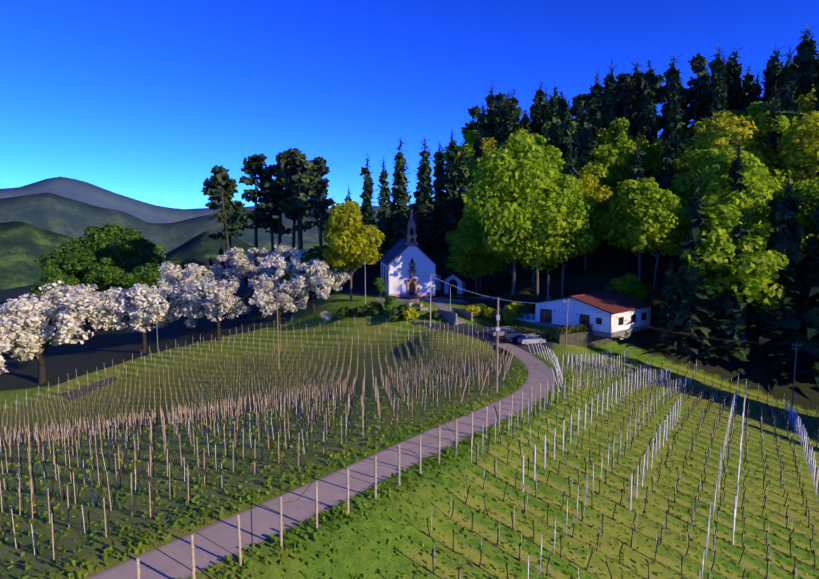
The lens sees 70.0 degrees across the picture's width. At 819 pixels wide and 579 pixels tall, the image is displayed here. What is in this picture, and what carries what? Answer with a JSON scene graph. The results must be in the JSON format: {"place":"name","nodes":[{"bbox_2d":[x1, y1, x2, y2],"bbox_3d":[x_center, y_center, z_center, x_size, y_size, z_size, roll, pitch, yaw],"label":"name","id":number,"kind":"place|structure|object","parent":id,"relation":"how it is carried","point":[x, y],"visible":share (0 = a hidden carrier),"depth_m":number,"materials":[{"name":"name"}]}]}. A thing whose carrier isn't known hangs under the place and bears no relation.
{"place":"outdoors","nodes":[
{"label":"outdoors","id":0,"kind":"place"},
{"bbox_2d":[0,221,260,289],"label":"hill","id":1,"kind":"structure","parent":0,"point":[23,245],"depth_m":603.94,"materials":[{"name":"green plant"}]},
{"bbox_2d":[0,192,377,254],"bbox_3d":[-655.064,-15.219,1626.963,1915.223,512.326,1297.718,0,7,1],"label":"hill","id":2,"kind":"structure","parent":0,"point":[59,214],"depth_m":1735.55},
{"bbox_2d":[0,177,389,222],"bbox_3d":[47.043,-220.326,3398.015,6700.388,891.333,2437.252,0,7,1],"label":"hill","id":3,"kind":"structure","parent":0,"point":[82,191],"depth_m":3624.85,"materials":[{"name":"grey"}]},
{"bbox_2d":[85,343,554,578],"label":"concrete road","id":4,"kind":"structure","parent":0,"point":[215,543],"depth_m":27.32,"materials":[{"name":"grey concrete"}]},
{"bbox_2d":[0,203,818,578],"bbox_3d":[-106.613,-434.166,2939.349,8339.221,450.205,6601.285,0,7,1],"label":"ground","id":5,"kind":"structure","parent":0,"point":[100,355],"depth_m":41.14,"materials":[{"name":"green plant"}]},
{"bbox_2d":[0,313,47,373],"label":"cherry tree","id":6,"kind":"object","parent":5,"relation":"on","point":[31,321],"visible":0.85,"depth_m":112.42,"materials":[{"name":"white plant"}]},
{"bbox_2d":[25,265,79,308],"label":"tree","id":7,"kind":"object","parent":5,"relation":"on","point":[51,277],"visible":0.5,"depth_m":208.97,"materials":[{"name":"green plant"}]},
{"bbox_2d":[0,281,109,383],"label":"cherry tree","id":8,"kind":"object","parent":5,"relation":"on","point":[63,325],"visible":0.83,"depth_m":116.53,"materials":[{"name":"white plant"}]},
{"bbox_2d":[34,241,110,291],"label":"tree","id":9,"kind":"object","parent":5,"relation":"on","point":[69,260],"visible":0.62,"depth_m":229.19,"materials":[{"name":"green plant"}]},
{"bbox_2d":[58,376,118,400],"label":"stone wall","id":10,"kind":"structure","parent":5,"relation":"on","point":[89,388],"depth_m":112.50,"materials":[{"name":"grey stone"}]},
{"bbox_2d":[81,257,125,299],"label":"tree","id":11,"kind":"object","parent":5,"relation":"on","point":[106,275],"visible":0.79,"depth_m":218.06,"materials":[{"name":"green plant"}]},
{"bbox_2d":[78,222,142,265],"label":"tree","id":12,"kind":"object","parent":5,"relation":"on","point":[100,240],"visible":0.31,"depth_m":253.89,"materials":[{"name":"green plant"}]},
{"bbox_2d":[104,233,172,283],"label":"tree","id":13,"kind":"object","parent":5,"relation":"on","point":[130,252],"visible":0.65,"depth_m":238.55,"materials":[{"name":"green plant"}]},
{"bbox_2d":[116,262,175,303],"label":"tree","id":14,"kind":"object","parent":5,"relation":"on","point":[146,275],"visible":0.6,"depth_m":200.26,"materials":[{"name":"green plant"}]},
{"bbox_2d":[84,279,214,353],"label":"cherry tree","id":15,"kind":"object","parent":5,"relation":"on","point":[145,310],"visible":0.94,"depth_m":121.97,"materials":[{"name":"white plant"}]},
{"bbox_2d":[158,261,214,304],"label":"cherry tree","id":16,"kind":"object","parent":5,"relation":"on","point":[193,271],"visible":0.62,"depth_m":168.58,"materials":[{"name":"white plant"}]},
{"bbox_2d":[201,165,244,293],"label":"tall pine","id":17,"kind":"object","parent":5,"relation":"on","point":[215,182],"visible":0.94,"depth_m":245.58,"materials":[{"name":"green plant"}]},
{"bbox_2d":[167,275,281,340],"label":"cherry tree","id":18,"kind":"object","parent":5,"relation":"on","point":[219,305],"visible":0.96,"depth_m":121.69,"materials":[{"name":"white plant"}]},
{"bbox_2d":[208,188,253,256],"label":"tall pine","id":19,"kind":"object","parent":5,"relation":"on","point":[234,228],"visible":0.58,"depth_m":265.63,"materials":[{"name":"green plant"}]},
{"bbox_2d":[210,247,273,293],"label":"cherry tree","id":20,"kind":"object","parent":5,"relation":"on","point":[248,268],"visible":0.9,"depth_m":178.62,"materials":[{"name":"white plant"}]},
{"bbox_2d":[0,334,505,559],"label":"vineyard stakes","id":21,"kind":"object","parent":5,"relation":"on","point":[182,411],"visible":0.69,"depth_m":52.29,"materials":[{"name":"brown wood"}]},
{"bbox_2d":[0,339,507,578],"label":"vines","id":22,"kind":"object","parent":5,"relation":"on","point":[170,418],"visible":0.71,"depth_m":49.98,"materials":[{"name":"plant"}]},
{"bbox_2d":[229,153,279,287],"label":"tall pine","id":23,"kind":"object","parent":5,"relation":"on","point":[254,164],"visible":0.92,"depth_m":186.29,"materials":[{"name":"green plant"}]},
{"bbox_2d":[257,174,291,286],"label":"tall pine","id":24,"kind":"object","parent":5,"relation":"on","point":[273,228],"visible":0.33,"depth_m":193.37,"materials":[{"name":"green plant"}]},
{"bbox_2d":[260,152,293,286],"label":"tall pine","id":25,"kind":"object","parent":5,"relation":"on","point":[271,200],"visible":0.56,"depth_m":187.41,"materials":[{"name":"green plant"}]},
{"bbox_2d":[248,273,308,327],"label":"cherry tree","id":26,"kind":"object","parent":5,"relation":"on","point":[283,299],"visible":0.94,"depth_m":123.60,"materials":[{"name":"white plant"}]},
{"bbox_2d":[260,244,313,275],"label":"cherry tree","id":27,"kind":"object","parent":5,"relation":"on","point":[285,252],"visible":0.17,"depth_m":157.98,"materials":[{"name":"white plant"}]},
{"bbox_2d":[279,167,311,249],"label":"tall pine","id":28,"kind":"object","parent":5,"relation":"on","point":[287,184],"visible":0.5,"depth_m":184.40,"materials":[{"name":"green plant"}]},
{"bbox_2d":[278,148,327,253],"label":"tall pine","id":29,"kind":"object","parent":5,"relation":"on","point":[296,157],"visible":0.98,"depth_m":179.07,"materials":[{"name":"green plant"}]},
{"bbox_2d":[259,250,349,312],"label":"cherry tree","id":30,"kind":"object","parent":5,"relation":"on","point":[325,281],"visible":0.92,"depth_m":123.46,"materials":[{"name":"white plant"}]},
{"bbox_2d":[307,156,330,245],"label":"tall pine","id":31,"kind":"object","parent":5,"relation":"on","point":[320,168],"visible":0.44,"depth_m":183.89,"materials":[{"name":"green plant"}]},
{"bbox_2d":[302,177,336,245],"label":"tall pine","id":32,"kind":"object","parent":5,"relation":"on","point":[320,186],"visible":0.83,"depth_m":169.35,"materials":[{"name":"green plant"}]},
{"bbox_2d":[296,245,347,301],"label":"green tree","id":33,"kind":"object","parent":5,"relation":"on","point":[312,253],"visible":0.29,"depth_m":127.66,"materials":[{"name":"green plant"}]},
{"bbox_2d":[136,372,558,578],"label":"roadside posts","id":34,"kind":"object","parent":5,"relation":"on","point":[138,570],"visible":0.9,"depth_m":27.43,"materials":[{"name":"brown wood"}]},
{"bbox_2d":[322,200,385,299],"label":"yellow tree","id":35,"kind":"object","parent":5,"relation":"on","point":[351,240],"visible":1,"depth_m":121.05,"materials":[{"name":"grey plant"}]},
{"bbox_2d":[358,153,379,271],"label":"spruce","id":36,"kind":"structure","parent":5,"relation":"on","point":[368,214],"depth_m":158.76,"materials":[{"name":"green plant"}]},
{"bbox_2d":[375,157,395,264],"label":"spruce","id":37,"kind":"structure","parent":5,"relation":"on","point":[383,218],"depth_m":158.96,"materials":[{"name":"green plant"}]},
{"bbox_2d":[387,138,416,251],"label":"spruce","id":38,"kind":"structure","parent":5,"relation":"on","point":[399,211],"depth_m":159.70,"materials":[{"name":"green plant"}]},
{"bbox_2d":[0,362,818,578],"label":"grass tufts","id":39,"kind":"object","parent":5,"relation":"on","point":[247,562],"visible":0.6,"depth_m":31.56,"materials":[{"name":"green plant"}]},
{"bbox_2d":[379,209,440,297],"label":"chapel","id":40,"kind":"structure","parent":5,"relation":"on","point":[409,256],"depth_m":127.60,"materials":[{"name":"white paint"}]},
{"bbox_2d":[408,136,437,253],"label":"spruce","id":41,"kind":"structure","parent":5,"relation":"on","point":[424,208],"depth_m":159.56,"materials":[{"name":"green plant"}]},
{"bbox_2d":[430,141,446,250],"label":"spruce","id":42,"kind":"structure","parent":5,"relation":"on","point":[438,175],"depth_m":159.65,"materials":[{"name":"green plant"}]},
{"bbox_2d":[432,128,461,251],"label":"spruce tree","id":43,"kind":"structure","parent":5,"relation":"on","point":[450,200],"depth_m":157.44,"materials":[{"name":"green plant"}]},
{"bbox_2d":[443,271,467,293],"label":"wayside shrine","id":44,"kind":"object","parent":5,"relation":"on","point":[456,279],"visible":0.94,"depth_m":135.53,"materials":[{"name":"white paint"}]},
{"bbox_2d":[452,139,469,230],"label":"spruce tree","id":45,"kind":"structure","parent":5,"relation":"on","point":[463,172],"depth_m":157.69,"materials":[{"name":"green plant"}]},
{"bbox_2d":[440,129,494,168],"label":"spring tree","id":46,"kind":"object","parent":5,"relation":"on","point":[469,136],"visible":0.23,"depth_m":193.91,"materials":[{"name":"green plant"}]},
{"bbox_2d":[443,223,506,293],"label":"lime tree","id":47,"kind":"object","parent":5,"relation":"on","point":[467,248],"visible":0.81,"depth_m":131.44,"materials":[{"name":"green plant"}]},
{"bbox_2d":[487,92,521,142],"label":"pine tree","id":48,"kind":"object","parent":5,"relation":"on","point":[494,110],"visible":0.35,"depth_m":190.66,"materials":[{"name":"green plant"}]},
{"bbox_2d":[491,89,520,150],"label":"tall fir","id":49,"kind":"object","parent":5,"relation":"on","point":[507,117],"visible":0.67,"depth_m":162.04,"materials":[{"name":"green plant"}]},
{"bbox_2d":[461,129,576,294],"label":"lime tree","id":50,"kind":"object","parent":5,"relation":"on","point":[515,174],"visible":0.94,"depth_m":114.86,"materials":[{"name":"green plant"}]},
{"bbox_2d":[488,181,595,298],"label":"tree","id":51,"kind":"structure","parent":5,"relation":"on","point":[532,251],"depth_m":114.84,"materials":[{"name":"green plant"}]},
{"bbox_2d":[538,144,565,261],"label":"spring tree","id":52,"kind":"object","parent":5,"relation":"on","point":[552,157],"visible":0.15,"depth_m":129.77,"materials":[{"name":"green plant"}]},
{"bbox_2d":[545,100,561,157],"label":"conifer tree","id":53,"kind":"object","parent":5,"relation":"on","point":[553,134],"visible":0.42,"depth_m":160.64,"materials":[{"name":"green plant"}]},
{"bbox_2d":[524,174,608,297],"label":"spring tree","id":54,"kind":"object","parent":5,"relation":"on","point":[591,242],"visible":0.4,"depth_m":116.73,"materials":[{"name":"green plant"}]},
{"bbox_2d":[559,100,575,160],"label":"conifer tree","id":55,"kind":"object","parent":5,"relation":"on","point":[566,125],"visible":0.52,"depth_m":154.26,"materials":[{"name":"green plant"}]},
{"bbox_2d":[557,145,580,273],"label":"conifer tree","id":56,"kind":"object","parent":5,"relation":"on","point":[569,168],"visible":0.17,"depth_m":124.57,"materials":[{"name":"green plant"}]},
{"bbox_2d":[574,103,595,175],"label":"conifer tree","id":57,"kind":"object","parent":5,"relation":"on","point":[583,141],"visible":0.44,"depth_m":141.87,"materials":[{"name":"green plant"}]},
{"bbox_2d":[557,331,618,346],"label":"retaining wall","id":58,"kind":"structure","parent":5,"relation":"on","point":[585,339],"depth_m":96.14,"materials":[{"name":"grey concrete"}]},
{"bbox_2d":[532,290,654,337],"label":"house","id":59,"kind":"structure","parent":5,"relation":"on","point":[624,307],"depth_m":99.47,"materials":[{"name":"paint"}]},
{"bbox_2d":[587,97,603,165],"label":"tall fir","id":60,"kind":"object","parent":5,"relation":"on","point":[594,114],"visible":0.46,"depth_m":143.88,"materials":[{"name":"green plant"}]},
{"bbox_2d":[522,369,669,491],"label":"vineyard posts","id":61,"kind":"object","parent":5,"relation":"on","point":[591,415],"visible":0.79,"depth_m":44.77,"materials":[{"name":"white metal"}]},
{"bbox_2d":[577,173,617,268],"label":"yellow tree","id":62,"kind":"object","parent":5,"relation":"on","point":[602,197],"visible":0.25,"depth_m":123.42,"materials":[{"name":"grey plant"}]},
{"bbox_2d":[580,145,629,243],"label":"spring tree","id":63,"kind":"object","parent":5,"relation":"on","point":[608,169],"visible":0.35,"depth_m":135.25,"materials":[{"name":"green plant"}]},
{"bbox_2d":[599,59,621,132],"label":"tall fir","id":64,"kind":"object","parent":5,"relation":"on","point":[610,107],"visible":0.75,"depth_m":170.05,"materials":[{"name":"green plant"}]},
{"bbox_2d":[412,350,818,578],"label":"vines","id":65,"kind":"object","parent":5,"relation":"on","point":[729,442],"visible":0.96,"depth_m":41.63,"materials":[{"name":"plant"}]},
{"bbox_2d":[597,118,649,163],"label":"spring tree","id":66,"kind":"object","parent":5,"relation":"on","point":[626,149],"visible":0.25,"depth_m":150.23,"materials":[{"name":"green plant"}]},
{"bbox_2d":[431,350,818,578],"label":"vineyard posts","id":67,"kind":"object","parent":5,"relation":"on","point":[647,446],"visible":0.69,"depth_m":42.67,"materials":[{"name":"brown wood"}]},
{"bbox_2d":[603,273,653,300],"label":"bush","id":68,"kind":"object","parent":5,"relation":"on","point":[630,285],"visible":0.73,"depth_m":105.95,"materials":[{"name":"green plant"}]},
{"bbox_2d":[620,72,638,142],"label":"tall fir","id":69,"kind":"object","parent":5,"relation":"on","point":[630,101],"visible":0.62,"depth_m":166.63,"materials":[{"name":"green plant"}]},
{"bbox_2d":[612,135,646,263],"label":"conifer tree","id":70,"kind":"object","parent":5,"relation":"on","point":[636,168],"visible":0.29,"depth_m":122.84,"materials":[{"name":"green plant"}]},
{"bbox_2d":[591,177,688,279],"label":"spring tree","id":71,"kind":"object","parent":5,"relation":"on","point":[642,196],"visible":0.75,"depth_m":111.22,"materials":[{"name":"green plant"}]},
{"bbox_2d":[619,138,667,182],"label":"spring tree","id":72,"kind":"object","parent":5,"relation":"on","point":[653,165],"visible":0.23,"depth_m":135.90,"materials":[{"name":"green plant"}]},
{"bbox_2d":[471,345,818,578],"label":"vineyard posts","id":73,"kind":"object","parent":5,"relation":"on","point":[728,424],"visible":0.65,"depth_m":45.23,"materials":[{"name":"silver metal"}]},
{"bbox_2d":[632,78,657,156],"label":"tall fir","id":74,"kind":"object","parent":5,"relation":"on","point":[645,118],"visible":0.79,"depth_m":152.04,"materials":[{"name":"green plant"}]},
{"bbox_2d":[636,60,659,134],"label":"tall fir","id":75,"kind":"object","parent":5,"relation":"on","point":[649,74],"visible":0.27,"depth_m":169.29,"materials":[{"name":"green plant"}]},
{"bbox_2d":[621,189,689,288],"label":"spring tree","id":76,"kind":"object","parent":5,"relation":"on","point":[662,225],"visible":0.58,"depth_m":109.42,"materials":[{"name":"green plant"}]},
{"bbox_2d":[630,395,680,510],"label":"vineyard posts","id":77,"kind":"object","parent":5,"relation":"on","point":[655,448],"visible":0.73,"depth_m":40.67,"materials":[{"name":"white metal"}]},
{"bbox_2d":[648,136,676,259],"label":"conifer tree","id":78,"kind":"object","parent":5,"relation":"on","point":[667,174],"visible":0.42,"depth_m":121.78,"materials":[{"name":"green plant"}]},
{"bbox_2d":[648,257,683,350],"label":"fir","id":79,"kind":"object","parent":5,"relation":"on","point":[665,313],"visible":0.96,"depth_m":96.23,"materials":[{"name":"green plant"}]},
{"bbox_2d":[655,51,686,138],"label":"tall fir","id":80,"kind":"object","parent":5,"relation":"on","point":[672,76],"visible":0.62,"depth_m":157.53,"materials":[{"name":"green plant"}]},
{"bbox_2d":[659,83,686,179],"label":"conifer tree","id":81,"kind":"object","parent":5,"relation":"on","point":[675,130],"visible":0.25,"depth_m":128.39,"materials":[{"name":"green plant"}]},
{"bbox_2d":[654,172,725,355],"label":"fir","id":82,"kind":"object","parent":5,"relation":"on","point":[689,318],"visible":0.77,"depth_m":94.32,"materials":[{"name":"green plant"}]},
{"bbox_2d":[679,53,710,126],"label":"pine tree","id":83,"kind":"object","parent":5,"relation":"on","point":[699,83],"visible":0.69,"depth_m":167.39,"materials":[{"name":"green plant"}]},
{"bbox_2d":[658,111,742,162],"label":"yellow tree","id":84,"kind":"object","parent":5,"relation":"on","point":[714,121],"visible":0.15,"depth_m":128.94,"materials":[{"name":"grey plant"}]},
{"bbox_2d":[669,148,733,233],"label":"spring tree","id":85,"kind":"object","parent":5,"relation":"on","point":[682,185],"visible":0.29,"depth_m":113.89,"materials":[{"name":"green plant"}]},
{"bbox_2d":[687,271,729,359],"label":"fir","id":86,"kind":"object","parent":5,"relation":"on","point":[705,352],"visible":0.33,"depth_m":94.51,"materials":[{"name":"green plant"}]},
{"bbox_2d":[696,44,731,125],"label":"tall fir","id":87,"kind":"object","parent":5,"relation":"on","point":[717,66],"visible":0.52,"depth_m":156.56,"materials":[{"name":"green plant"}]},
{"bbox_2d":[706,73,731,115],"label":"tall fir","id":88,"kind":"object","parent":5,"relation":"on","point":[719,94],"visible":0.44,"depth_m":150.86,"materials":[{"name":"green plant"}]},
{"bbox_2d":[672,117,776,180],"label":"yellow tree","id":89,"kind":"object","parent":5,"relation":"on","point":[725,136],"visible":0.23,"depth_m":119.00,"materials":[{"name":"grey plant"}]},
{"bbox_2d":[675,204,788,312],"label":"shade tree","id":90,"kind":"object","parent":5,"relation":"on","point":[718,249],"visible":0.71,"depth_m":91.88,"materials":[{"name":"green plant"}]},
{"bbox_2d":[722,138,747,199],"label":"conifer tree","id":91,"kind":"object","parent":5,"relation":"on","point":[734,172],"visible":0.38,"depth_m":104.77,"materials":[{"name":"green plant"}]},
{"bbox_2d":[724,44,747,112],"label":"tall fir","id":92,"kind":"object","parent":5,"relation":"on","point":[733,83],"visible":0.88,"depth_m":160.24,"materials":[{"name":"green plant"}]},
{"bbox_2d":[697,204,776,363],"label":"fir","id":93,"kind":"object","parent":5,"relation":"on","point":[735,322],"visible":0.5,"depth_m":92.83,"materials":[{"name":"green plant"}]},
{"bbox_2d":[679,146,794,217],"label":"spring tree","id":94,"kind":"object","parent":5,"relation":"on","point":[762,171],"visible":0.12,"depth_m":109.64,"materials":[{"name":"green plant"}]},
{"bbox_2d":[690,154,784,224],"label":"spring tree","id":95,"kind":"object","parent":5,"relation":"on","point":[754,193],"visible":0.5,"depth_m":105.28,"materials":[{"name":"green plant"}]},
{"bbox_2d":[737,110,790,173],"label":"spring tree","id":96,"kind":"object","parent":5,"relation":"on","point":[761,123],"visible":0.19,"depth_m":118.47,"materials":[{"name":"green plant"}]},
{"bbox_2d":[758,86,783,172],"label":"conifer tree","id":97,"kind":"object","parent":5,"relation":"on","point":[775,111],"visible":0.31,"depth_m":117.49,"materials":[{"name":"green plant"}]},
{"bbox_2d":[762,60,782,101],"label":"pine tree","id":98,"kind":"object","parent":5,"relation":"on","point":[772,72],"visible":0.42,"depth_m":153.06,"materials":[{"name":"green plant"}]},
{"bbox_2d":[746,174,815,369],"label":"fir","id":99,"kind":"object","parent":5,"relation":"on","point":[784,238],"visible":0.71,"depth_m":90.93,"materials":[{"name":"green plant"}]},
{"bbox_2d":[776,45,800,106],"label":"tall fir","id":100,"kind":"object","parent":5,"relation":"on","point":[789,69],"visible":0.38,"depth_m":134.92,"materials":[{"name":"green plant"}]},
{"bbox_2d":[780,76,799,124],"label":"conifer tree","id":101,"kind":"object","parent":5,"relation":"on","point":[790,105],"visible":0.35,"depth_m":122.18,"materials":[{"name":"green plant"}]},
{"bbox_2d":[770,177,818,296],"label":"spring tree","id":102,"kind":"object","parent":5,"relation":"on","point":[808,192],"visible":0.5,"depth_m":100.14,"materials":[{"name":"green plant"}]},
{"bbox_2d":[772,182,818,387],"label":"fir","id":103,"kind":"object","parent":5,"relation":"on","point":[810,313],"visible":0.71,"depth_m":90.21,"materials":[{"name":"green plant"}]},
{"bbox_2d":[772,110,818,180],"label":"yellow tree","id":104,"kind":"object","parent":5,"relation":"on","point":[798,148],"visible":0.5,"depth_m":110.21,"materials":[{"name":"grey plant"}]},
{"bbox_2d":[794,50,816,98],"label":"tall fir","id":105,"kind":"object","parent":5,"relation":"on","point":[806,76],"visible":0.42,"depth_m":144.14,"materials":[{"name":"green plant"}]},
{"bbox_2d":[793,88,818,125],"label":"yellow tree","id":106,"kind":"object","parent":5,"relation":"on","point":[805,103],"visible":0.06,"depth_m":127.67,"materials":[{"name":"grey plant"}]},
{"bbox_2d":[794,23,818,89],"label":"tall fir","id":107,"kind":"object","parent":5,"relation":"on","point":[806,44],"visible":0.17,"depth_m":151.76,"materials":[{"name":"green plant"}]},
{"bbox_2d":[0,0,818,208],"label":"sky","id":108,"kind":"structure","parent":0,"point":[140,100],"materials":[{"name":"blue"}]},
{"bbox_2d":[411,321,554,352],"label":"parking asphalt","id":109,"kind":"structure","parent":0,"point":[482,333],"depth_m":101.94,"materials":[{"name":"grey asphalt"}]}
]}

